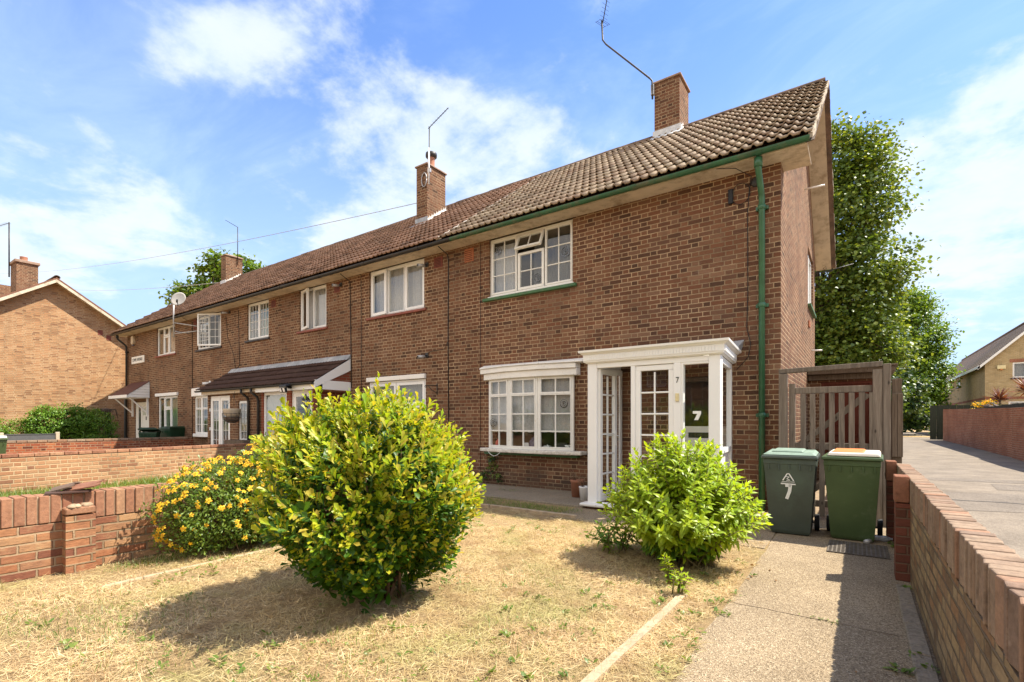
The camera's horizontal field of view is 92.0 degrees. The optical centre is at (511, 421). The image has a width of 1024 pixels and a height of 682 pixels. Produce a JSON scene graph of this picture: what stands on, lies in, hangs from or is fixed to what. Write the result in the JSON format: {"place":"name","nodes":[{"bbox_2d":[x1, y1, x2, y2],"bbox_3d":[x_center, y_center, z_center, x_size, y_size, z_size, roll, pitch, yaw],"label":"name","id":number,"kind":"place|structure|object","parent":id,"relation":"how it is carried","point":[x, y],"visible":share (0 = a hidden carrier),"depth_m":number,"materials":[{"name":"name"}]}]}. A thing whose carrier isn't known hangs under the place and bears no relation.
{"place":"outdoors","nodes":[
{"label":"outdoors","id":0,"kind":"place"},
{"bbox_2d":[0,430,929,681],"bbox_3d":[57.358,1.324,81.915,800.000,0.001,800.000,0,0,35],"label":"ground","id":1,"kind":"structure","parent":0,"point":[704,625],"depth_m":3.33,"materials":[{"name":"beige plant"}]},
{"bbox_2d":[0,436,7,453],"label":"wheelie bin","id":2,"kind":"object","parent":1,"relation":"on","point":[3,442],"visible":0.52,"depth_m":12.02,"materials":[{"name":"green plastic"}]},
{"bbox_2d":[0,416,50,433],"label":"privet hedge","id":3,"kind":"object","parent":1,"relation":"on","point":[4,429],"visible":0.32,"depth_m":20.11,"materials":[{"name":"green plant"}]},
{"bbox_2d":[0,432,59,440],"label":"fence","id":4,"kind":"object","parent":1,"relation":"on","point":[55,436],"visible":0.38,"depth_m":18.99,"materials":[{"name":"beige concrete"}]},
{"bbox_2d":[0,256,126,438],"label":"brick house","id":5,"kind":"structure","parent":1,"relation":"on","point":[59,344],"depth_m":22.22,"materials":[{"name":"brown brick"}]},
{"bbox_2d":[0,222,9,276],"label":"tv aerial","id":6,"kind":"object","parent":5,"relation":"attached to","point":[8,223],"visible":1,"depth_m":24.84,"materials":[{"name":"metal"}]},
{"bbox_2d":[15,402,120,438],"bbox_3d":[-19.089,0.305,21.467,2.271,2.382,3.488,0,0,35],"label":"privet bush","id":7,"kind":"object","parent":1,"relation":"on","point":[71,424],"visible":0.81,"depth_m":21.16,"materials":[{"name":"green plant"}]},
{"bbox_2d":[6,437,192,453],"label":"garden wall","id":8,"kind":"structure","parent":1,"relation":"on","point":[23,446],"depth_m":15.79,"materials":[{"name":"red brick"}]},
{"bbox_2d":[0,473,212,496],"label":"long grass","id":9,"kind":"structure","parent":1,"relation":"on","point":[144,481],"depth_m":9.90,"materials":[{"name":"green plant"}]},
{"bbox_2d":[124,399,124,437],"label":"side gate","id":10,"kind":"structure","parent":1,"relation":"on","point":[124,419],"depth_m":22.67,"materials":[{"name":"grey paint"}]},
{"bbox_2d":[0,443,258,496],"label":"garden wall","id":11,"kind":"structure","parent":1,"relation":"on","point":[38,470],"depth_m":10.04,"materials":[{"name":"beige brick"}]},
{"bbox_2d":[0,475,266,584],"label":"garden wall","id":12,"kind":"structure","parent":1,"relation":"on","point":[41,535],"depth_m":4.34,"materials":[{"name":"red brick"}]},
{"bbox_2d":[44,489,91,494],"bbox_3d":[-3.943,0.618,4.400,0.300,0.020,0.170,0,0,-37],"label":"broken tile","id":13,"kind":"object","parent":12,"relation":"on","point":[66,492],"visible":0.91,"depth_m":4.34,"materials":[{"name":"tile"}]},
{"bbox_2d":[50,481,79,491],"bbox_3d":[-3.981,0.577,4.404,0.172,0.086,0.150,0,0,-21],"label":"broken tile","id":14,"kind":"object","parent":13,"relation":"on","point":[61,487],"visible":1,"depth_m":4.36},
{"bbox_2d":[62,479,104,490],"bbox_3d":[-3.866,0.577,4.465,0.273,0.093,0.148,0,0,-23],"label":"broken tile","id":15,"kind":"object","parent":13,"relation":"on","point":[85,485],"visible":0.79,"depth_m":4.43,"materials":[{"name":"orange tile"}]},
{"bbox_2d":[101,546,281,588],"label":"border edging kerb","id":16,"kind":"structure","parent":1,"relation":"on","point":[168,571],"depth_m":4.37,"materials":[{"name":"concrete"}]},
{"bbox_2d":[108,254,287,438],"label":"terraced house","id":17,"kind":"structure","parent":1,"relation":"on","point":[155,391],"depth_m":20.27,"materials":[{"name":"brown brick"}]},
{"bbox_2d":[131,336,134,345],"bbox_3d":[-16.451,-3.522,21.469,0.260,0.424,0.100,0,0,35],"label":"alarm box","id":18,"kind":"object","parent":17,"relation":"attached to","point":[133,340],"visible":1,"depth_m":21.40,"materials":[{"name":"beige paint"}]},
{"bbox_2d":[132,355,144,363],"bbox_3d":[-16.068,-2.670,21.240,1.370,0.300,0.036,0,0,35],"label":"street sign","id":19,"kind":"object","parent":17,"relation":"attached to","point":[138,359],"visible":1,"depth_m":21.17,"materials":[{"name":"white metal"}]},
{"bbox_2d":[136,402,148,437],"bbox_3d":[-15.721,0.230,21.091,1.557,2.140,0.100,0,0,35],"label":"front door","id":20,"kind":"structure","parent":17,"relation":"in","point":[144,419],"depth_m":21.16,"materials":[{"name":"white plastic"}]},
{"bbox_2d":[93,282,217,290],"bbox_3d":[-38.894,-12.705,45.486,64.307,11.176,0.025,0,0,40],"label":"telephone wire","id":21,"kind":"object","parent":17,"relation":"attached to","point":[152,288],"visible":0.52,"depth_m":32.13,"materials":[{"name":"metal"}]},
{"bbox_2d":[154,324,175,357],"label":"window","id":22,"kind":"structure","parent":17,"relation":"in","point":[170,339],"depth_m":19.83,"materials":[{"name":"white plastic"}]},
{"bbox_2d":[159,396,177,426],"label":"window","id":23,"kind":"structure","parent":17,"relation":"in","point":[170,402],"depth_m":19.69,"materials":[{"name":"white plastic"}]},
{"bbox_2d":[170,292,202,336],"bbox_3d":[-11.779,-3.824,17.750,1.080,1.528,0.866,0,0,35],"label":"satellite dish","id":24,"kind":"object","parent":17,"relation":"attached to","point":[178,298],"visible":1,"depth_m":17.48,"materials":[{"name":"metal"}]},
{"bbox_2d":[226,220,237,264],"bbox_3d":[-13.715,-8.800,24.191,1.230,2.440,0.120,0,0,35],"label":"tv aerial","id":25,"kind":"object","parent":17,"relation":"attached to","point":[237,242],"visible":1,"depth_m":23.84,"materials":[{"name":"metal"}]},
{"bbox_2d":[157,247,266,304],"bbox_3d":[-20.973,-5.647,36.216,8.308,13.951,4.648,0,0,-1],"label":"background tree","id":26,"kind":"object","parent":1,"relation":"on","point":[212,266],"visible":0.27,"depth_m":35.21,"materials":[{"name":"green plant"}]},
{"bbox_2d":[139,427,390,555],"bbox_3d":[-2.508,0.635,5.584,1.238,1.379,2.797,0,0,35],"label":"flowering shrub","id":27,"kind":"object","parent":1,"relation":"on","point":[239,483],"visible":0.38,"depth_m":4.83,"materials":[{"name":"green plant"}]},
{"bbox_2d":[176,225,388,449],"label":"terraced house","id":28,"kind":"structure","parent":1,"relation":"on","point":[241,349],"depth_m":16.04,"materials":[{"name":"brown brick"}]},
{"bbox_2d":[191,388,207,436],"bbox_3d":[-10.651,-0.330,17.261,2.650,1.700,0.501,0,0,35],"label":"bow window","id":29,"kind":"structure","parent":28,"relation":"in","point":[201,433],"depth_m":17.31,"materials":[{"name":"white plastic"}]},
{"bbox_2d":[195,312,221,351],"bbox_3d":[-10.777,-3.177,17.543,1.980,1.255,0.758,0,0,35],"label":"window","id":30,"kind":"structure","parent":28,"relation":"in","point":[199,319],"depth_m":17.20,"materials":[{"name":"white plastic"}]},
{"bbox_2d":[209,395,229,444],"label":"french doors","id":31,"kind":"structure","parent":28,"relation":"in","point":[222,427],"depth_m":15.49,"materials":[{"name":"white plastic"}]},
{"bbox_2d":[222,392,241,422],"bbox_3d":[-8.079,-0.434,14.264,0.511,0.936,0.510,0,0,35],"label":"hanging basket","id":32,"kind":"object","parent":28,"relation":"hanging from","point":[231,415],"visible":1,"depth_m":14.12,"materials":[{"name":"wicker"}]},
{"bbox_2d":[239,401,246,439],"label":"window","id":33,"kind":"structure","parent":28,"relation":"in","point":[243,404],"depth_m":14.67,"materials":[{"name":"white plastic"}]},
{"bbox_2d":[244,300,269,342],"bbox_3d":[-7.931,-3.182,15.819,1.460,1.245,0.520,0,0,35],"label":"window","id":34,"kind":"structure","parent":28,"relation":"in","point":[265,310],"depth_m":15.69,"materials":[{"name":"white plastic"}]},
{"bbox_2d":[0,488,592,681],"bbox_3d":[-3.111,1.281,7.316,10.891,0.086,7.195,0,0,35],"label":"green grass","id":35,"kind":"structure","parent":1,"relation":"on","point":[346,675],"depth_m":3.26,"materials":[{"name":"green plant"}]},
{"bbox_2d":[246,371,485,614],"bbox_3d":[-1.032,0.501,3.640,1.818,1.785,1.829,0,0,35],"label":"evergreen bush","id":36,"kind":"object","parent":1,"relation":"on","point":[370,544],"visible":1,"depth_m":3.24,"materials":[{"name":"green plant"}]},
{"bbox_2d":[24,512,757,681],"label":"lawn weeds","id":37,"kind":"object","parent":1,"relation":"on","point":[507,634],"visible":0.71,"depth_m":3.11,"materials":[{"name":"green plant"}]},
{"bbox_2d":[251,151,543,469],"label":"terraced house","id":38,"kind":"structure","parent":1,"relation":"on","point":[383,310],"depth_m":12.60,"materials":[{"name":"brown brick"}]},
{"bbox_2d":[0,203,415,273],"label":"telephone wire","id":39,"kind":"object","parent":38,"relation":"attached to","point":[243,240],"visible":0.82,"depth_m":20.23,"materials":[{"name":"black plastic"}]},
{"bbox_2d":[264,392,286,443],"bbox_3d":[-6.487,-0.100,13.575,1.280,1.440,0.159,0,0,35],"label":"door","id":40,"kind":"structure","parent":38,"relation":"in","point":[271,399],"depth_m":13.80,"materials":[{"name":"white plastic"}]},
{"bbox_2d":[279,383,291,392],"bbox_3d":[-5.783,-0.868,12.663,0.332,0.236,0.248,0,0,35],"label":"floodlight","id":41,"kind":"object","parent":38,"relation":"attached to","point":[284,388],"visible":0.96,"depth_m":12.59,"materials":[{"name":"black plastic"}]},
{"bbox_2d":[292,390,311,415],"bbox_3d":[-5.409,0.240,12.852,0.955,2.120,0.070,0,0,35],"label":"porch door","id":42,"kind":"structure","parent":38,"relation":"in","point":[295,394],"depth_m":13.02,"materials":[{"name":"white plastic"}]},
{"bbox_2d":[301,394,312,407],"bbox_3d":[-5.111,-0.535,12.371,0.295,0.350,0.203,0,0,-33],"label":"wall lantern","id":43,"kind":"object","parent":38,"relation":"attached to","point":[303,398],"depth_m":12.30,"materials":[{"name":"metal"}]},
{"bbox_2d":[296,284,327,333],"bbox_3d":[-5.605,-3.177,13.997,1.460,1.255,0.356,0,0,35],"label":"window","id":44,"kind":"structure","parent":38,"relation":"in","point":[315,299],"depth_m":14.06,"materials":[{"name":"white plastic"}]},
{"bbox_2d":[332,282,341,286],"bbox_3d":[-4.648,-3.640,13.118,0.271,0.139,0.085,0,0,-39],"label":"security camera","id":45,"kind":"object","parent":38,"relation":"attached to","point":[336,285],"visible":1,"depth_m":13.10,"materials":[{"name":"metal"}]},
{"bbox_2d":[366,259,426,320],"bbox_3d":[-2.786,-3.188,12.052,2.110,1.235,0.250,0,0,35],"label":"window","id":46,"kind":"structure","parent":38,"relation":"in","point":[399,288],"depth_m":12.14,"materials":[{"name":"white plastic"}]},
{"bbox_2d":[370,379,425,413],"bbox_3d":[-2.767,-0.315,12.039,2.004,1.370,0.128,0,0,35],"label":"window","id":47,"kind":"structure","parent":38,"relation":"in","point":[414,385],"depth_m":11.84,"materials":[{"name":"white plastic"}]},
{"bbox_2d":[417,262,428,266],"bbox_3d":[-2.043,-3.591,11.294,0.271,0.139,0.085,0,0,-39],"label":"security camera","id":48,"kind":"object","parent":38,"relation":"attached to","point":[426,264],"visible":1,"depth_m":11.29,"materials":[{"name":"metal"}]},
{"bbox_2d":[417,353,428,357],"bbox_3d":[-2.043,-1.510,11.294,0.271,0.139,0.085,0,0,-39],"label":"security camera","id":49,"kind":"object","parent":38,"relation":"attached to","point":[426,355],"visible":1,"depth_m":11.29,"materials":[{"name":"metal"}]},
{"bbox_2d":[427,108,447,172],"bbox_3d":[-2.095,-7.810,14.059,0.808,1.961,0.107,0,0,35],"label":"tv aerial","id":50,"kind":"object","parent":38,"relation":"attached to","point":[429,134],"visible":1,"depth_m":14.21,"materials":[{"name":"metal"}]},
{"bbox_2d":[428,148,429,184],"bbox_3d":[-2.391,-7.355,14.230,0.044,1.050,0.044,0,0,-33],"label":"mast sleeve","id":51,"kind":"object","parent":50,"relation":"attached to","point":[428,166],"visible":1,"depth_m":14.21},
{"bbox_2d":[473,503,576,517],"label":"lawn edging kerb","id":52,"kind":"structure","parent":1,"relation":"on","point":[528,510],"depth_m":7.21,"materials":[{"name":"concrete"}]},
{"bbox_2d":[178,486,871,681],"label":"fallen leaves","id":53,"kind":"object","parent":1,"relation":"on","point":[574,558],"visible":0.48,"depth_m":4.59,"materials":[{"name":"brown plant"}]},
{"bbox_2d":[580,592,687,681],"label":"path edging kerb","id":54,"kind":"structure","parent":1,"relation":"on","point":[600,670],"depth_m":2.91,"materials":[{"name":"concrete"}]},
{"bbox_2d":[436,72,835,510],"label":"terraced house","id":55,"kind":"structure","parent":1,"relation":"on","point":[613,307],"depth_m":8.73,"materials":[{"name":"brown brick"}]},
{"bbox_2d":[478,454,502,482],"bbox_3d":[-0.470,0.950,10.223,0.682,0.618,0.293,0,0,35],"label":"climbing weed","id":56,"kind":"object","parent":55,"relation":"attached to","point":[491,459],"visible":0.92,"depth_m":10.18,"materials":[{"name":"green plant"}]},
{"bbox_2d":[482,219,576,301],"bbox_3d":[0.461,-3.160,10.012,2.190,1.290,0.718,0,0,35],"label":"window","id":57,"kind":"structure","parent":55,"relation":"in","point":[553,257],"depth_m":10.02,"materials":[{"name":"white paint"}]},
{"bbox_2d":[479,358,586,457],"bbox_3d":[0.364,-0.243,9.691,2.400,1.866,0.605,0,0,35],"label":"bay window","id":58,"kind":"structure","parent":55,"relation":"in","point":[536,397],"depth_m":9.45,"materials":[{"name":"white paint"}]},
{"bbox_2d":[553,443,566,446],"bbox_3d":[0.913,0.467,9.429,0.280,0.140,0.015,0,0,35],"label":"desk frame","id":59,"kind":"object","parent":55,"relation":"attached to","point":[560,444],"visible":0.5,"depth_m":9.43,"materials":[{"name":"metal"}]},
{"bbox_2d":[596,0,654,99],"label":"tv aerial","id":60,"kind":"object","parent":55,"relation":"attached to","point":[638,69],"visible":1,"depth_m":12.32,"materials":[{"name":"metal"}]},
{"bbox_2d":[685,377,708,448],"bbox_3d":[3.071,0.275,7.933,0.800,1.990,0.050,0,0,35],"label":"front door","id":61,"kind":"structure","parent":55,"relation":"in","point":[693,433],"depth_m":7.99,"materials":[{"name":"white plastic"}]},
{"bbox_2d":[808,257,815,318],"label":"window","id":62,"kind":"structure","parent":55,"relation":"in","point":[810,306],"depth_m":11.97,"materials":[{"name":"white plastic"}]},
{"bbox_2d":[817,263,853,275],"bbox_3d":[8.482,-3.994,12.989,0.899,0.294,0.139,0,0,9],"label":"tv aerial","id":63,"kind":"object","parent":55,"relation":"attached to","point":[827,271],"visible":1,"depth_m":12.99,"materials":[{"name":"metal"}]},
{"bbox_2d":[657,553,676,586],"bbox_3d":[1.251,1.187,3.986,0.147,0.269,0.149,0,0,-6],"label":"leafy sprig","id":64,"kind":"object","parent":1,"relation":"on","point":[667,574],"visible":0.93,"depth_m":3.98,"materials":[{"name":"green plant"}]},
{"bbox_2d":[584,428,772,571],"bbox_3d":[1.615,0.692,4.719,1.538,1.279,1.559,0,0,-14],"label":"leafy shrub","id":65,"kind":"object","parent":1,"relation":"on","point":[685,509],"visible":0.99,"depth_m":4.39,"materials":[{"name":"green plant"}]},
{"bbox_2d":[666,567,692,595],"bbox_3d":[1.270,1.211,3.753,0.215,0.223,0.166,0,0,35],"label":"leafy sprig","id":66,"kind":"object","parent":1,"relation":"on","point":[683,585],"visible":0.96,"depth_m":3.75,"materials":[{"name":"green plant"}]},
{"bbox_2d":[815,481,827,511],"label":"yard","id":67,"kind":"structure","parent":1,"relation":"on","point":[817,498],"depth_m":8.74,"materials":[{"name":"beige concrete"}]},
{"bbox_2d":[815,107,941,378],"bbox_3d":[14.304,-6.235,22.734,8.114,14.933,7.413,0,0,35],"label":"sycamore tree","id":68,"kind":"object","parent":1,"relation":"on","point":[855,322],"visible":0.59,"depth_m":20.63,"materials":[{"name":"green plant"}]},
{"bbox_2d":[896,584,939,681],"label":"foot kerb","id":69,"kind":"structure","parent":1,"relation":"on","point":[915,633],"depth_m":2.95,"materials":[{"name":"concrete"}]},
{"bbox_2d":[885,460,1023,681],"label":"garden wall","id":70,"kind":"structure","parent":1,"relation":"on","point":[959,569],"depth_m":2.19,"materials":[{"name":"brown brick"}]},
{"bbox_2d":[902,433,1023,558],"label":"lane","id":71,"kind":"structure","parent":1,"relation":"on","point":[933,458],"depth_m":13.39,"materials":[{"name":"concrete"}]},
{"bbox_2d":[891,378,902,462],"bbox_3d":[6.366,0.365,8.397,0.107,1.810,5.550,0,0,35],"label":"timber fence","id":72,"kind":"object","parent":71,"relation":"on","point":[896,422],"visible":0.34,"depth_m":6.14,"materials":[{"name":"brown wood"}]},
{"bbox_2d":[779,361,890,526],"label":"timber gate","id":73,"kind":"structure","parent":72,"relation":"attached to","point":[879,396],"depth_m":6.47,"materials":[{"name":"wood"}]},
{"bbox_2d":[860,345,937,435],"bbox_3d":[26.370,-2.329,35.480,12.373,6.924,5.579,0,0,-38],"label":"ivy clad shrub","id":74,"kind":"object","parent":71,"relation":"on","point":[917,420],"visible":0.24,"depth_m":36.19,"materials":[{"name":"green plant"}]},
{"bbox_2d":[885,284,966,410],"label":"hornbeam tree","id":75,"kind":"object","parent":71,"relation":"on","point":[932,367],"visible":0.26,"depth_m":40.53,"materials":[{"name":"green plant"}]},
{"bbox_2d":[925,477,1023,512],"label":"lane patches","id":76,"kind":"object","parent":71,"relation":"on","point":[977,503],"visible":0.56,"depth_m":8.47,"materials":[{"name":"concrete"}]},
{"bbox_2d":[927,322,1023,431],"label":"brick house","id":77,"kind":"structure","parent":71,"relation":"on","point":[981,375],"depth_m":35.15,"materials":[{"name":"beige brick"}]},
{"bbox_2d":[997,365,1005,369],"bbox_3d":[34.131,-3.790,34.491,0.450,0.340,0.140,0,0,35],"label":"alarm box","id":78,"kind":"object","parent":77,"relation":"attached to","point":[1001,367],"visible":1,"depth_m":34.44,"materials":[{"name":"yellow plastic"}]},
{"bbox_2d":[1009,401,1023,403],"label":"window","id":79,"kind":"structure","parent":77,"relation":"in","point":[1013,402],"depth_m":34.22,"materials":[{"name":"white plastic"}]},
{"bbox_2d":[1011,362,1023,378],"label":"window","id":80,"kind":"structure","parent":77,"relation":"in","point":[1018,368],"depth_m":34.17,"materials":[{"name":"white plastic"}]},
{"bbox_2d":[930,403,1023,438],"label":"dark fence","id":81,"kind":"object","parent":71,"relation":"on","point":[940,408],"visible":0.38,"depth_m":29.19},
{"bbox_2d":[970,399,1000,408],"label":"roadside weed","id":82,"kind":"object","parent":71,"relation":"on","point":[987,403],"visible":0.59,"depth_m":25.76,"materials":[{"name":"yellow plant"}]},
{"bbox_2d":[983,387,1012,404],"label":"cordyline plant","id":83,"kind":"object","parent":71,"relation":"on","point":[1000,397],"visible":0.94,"depth_m":25.95,"materials":[{"name":"red plant"}]},
{"bbox_2d":[1008,373,1023,398],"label":"cordyline plant","id":84,"kind":"object","parent":71,"relation":"on","point":[1021,385],"visible":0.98,"depth_m":26.25,"materials":[{"name":"red plant"}]},
{"bbox_2d":[943,407,1023,460],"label":"lane wall","id":85,"kind":"structure","parent":1,"relation":"on","point":[1000,431],"depth_m":19.88,"materials":[{"name":"red brick"}]},
{"bbox_2d":[0,0,1023,379],"label":"sky","id":86,"kind":"structure","parent":0,"point":[130,130],"materials":[{"name":"blue"}]},
{"bbox_2d":[465,483,584,507],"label":"paving","id":87,"kind":"structure","parent":0,"point":[557,497],"depth_m":8.73,"materials":[{"name":"concrete"}]},
{"bbox_2d":[569,469,584,497],"bbox_3d":[1.114,1.060,8.525,0.272,0.461,0.271,0,0,9],"label":"flower pot","id":88,"kind":"object","parent":87,"relation":"on","point":[575,485],"visible":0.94,"depth_m":8.42,"materials":[{"name":"ceramic"}]},
{"bbox_2d":[577,477,587,500],"bbox_3d":[1.193,1.079,8.156,0.259,0.421,0.229,0,0,35],"label":"flower pot","id":89,"kind":"object","parent":87,"relation":"on","point":[583,490],"visible":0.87,"depth_m":8.10,"materials":[{"name":"white ceramic"}]},
{"bbox_2d":[529,437,533,445],"bbox_3d":[0.443,0.415,9.647,0.260,0.252,0.064,0,0,35],"label":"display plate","id":90,"kind":"object","parent":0,"point":[531,442],"visible":0.3,"depth_m":9.70,"materials":[{"name":"grey ceramic"}]},
{"bbox_2d":[550,507,942,681],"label":"driveway","id":91,"kind":"structure","parent":0,"point":[812,576],"depth_m":3.26,"materials":[{"name":"concrete"}]},
{"bbox_2d":[761,448,819,535],"bbox_3d":[3.352,0.822,5.929,0.578,0.997,0.730,0,0,35],"label":"wheelie bin","id":92,"kind":"object","parent":91,"relation":"on","point":[790,476],"visible":0.95,"depth_m":5.71,"materials":[{"name":"green plastic"}]},
{"bbox_2d":[725,600,897,635],"bbox_3d":[1.974,1.312,3.342,1.000,0.001,0.036,0,0,36],"label":"path crack","id":93,"kind":"object","parent":91,"relation":"on","point":[817,618],"visible":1,"depth_m":3.29,"materials":[{"name":"concrete"}]},
{"bbox_2d":[821,448,883,541],"bbox_3d":[3.882,0.817,5.631,0.579,1.007,0.738,0,0,35],"label":"wheelie bin","id":94,"kind":"object","parent":91,"relation":"on","point":[852,477],"visible":0.99,"depth_m":5.42,"materials":[{"name":"green plastic"}]},
{"bbox_2d":[827,539,889,559],"bbox_3d":[3.566,1.308,5.103,0.512,0.011,0.590,0,0,35],"label":"drain grate","id":95,"kind":"object","parent":91,"relation":"on","point":[861,549],"visible":1,"depth_m":5.06,"materials":[{"name":"grey metal"}]},
{"bbox_2d":[863,539,872,543],"bbox_3d":[3.871,1.299,5.372,0.120,0.060,0.061,0,0,-34],"label":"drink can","id":96,"kind":"object","parent":91,"relation":"on","point":[868,541],"visible":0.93,"depth_m":5.34,"materials":[{"name":"metal"}]},
{"bbox_2d":[798,541,939,674],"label":"path weeds","id":97,"kind":"object","parent":91,"relation":"on","point":[910,670],"visible":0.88,"depth_m":2.63,"materials":[{"name":"green plant"}]},
{"bbox_2d":[874,535,892,541],"bbox_3d":[4.061,1.285,5.459,0.231,0.072,0.068,0,0,23],"label":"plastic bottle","id":98,"kind":"object","parent":91,"relation":"on","point":[883,538],"visible":0.7,"depth_m":5.43,"materials":[{"name":"plastic"}]},
{"bbox_2d":[807,363,897,480],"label":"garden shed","id":99,"kind":"structure","parent":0,"point":[854,377],"depth_m":10.79,"materials":[{"name":"wood"}]},
{"bbox_2d":[821,380,872,453],"bbox_3d":[7.302,0.205,10.794,0.948,2.170,0.080,0,0,35],"label":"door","id":100,"kind":"structure","parent":99,"relation":"in","point":[848,383],"depth_m":10.77,"materials":[{"name":"wood"}]},
{"label":"neighbour yard","id":101,"kind":"structure","parent":0,"visible":0},
{"bbox_2d":[138,427,160,437],"bbox_3d":[-12.964,0.758,17.699,0.564,1.124,0.741,0,0,-25],"label":"wheelie bin","id":102,"kind":"object","parent":101,"relation":"on","point":[147,432],"visible":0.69,"depth_m":17.43,"materials":[{"name":"green plastic"}]},
{"bbox_2d":[158,426,184,436],"bbox_3d":[-12.653,0.740,18.466,0.564,1.159,0.749,0,0,15],"label":"wheelie bin","id":103,"kind":"object","parent":101,"relation":"on","point":[172,431],"visible":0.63,"depth_m":18.21,"materials":[{"name":"green plastic"}]},
{"bbox_2d":[225,439,253,443],"bbox_3d":[-7.821,0.920,14.198,1.060,0.800,0.330,0,0,35],"label":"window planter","id":104,"kind":"object","parent":101,"relation":"on","point":[235,441],"visible":0.25,"depth_m":13.97,"materials":[{"name":"brown plastic"}]}
]}

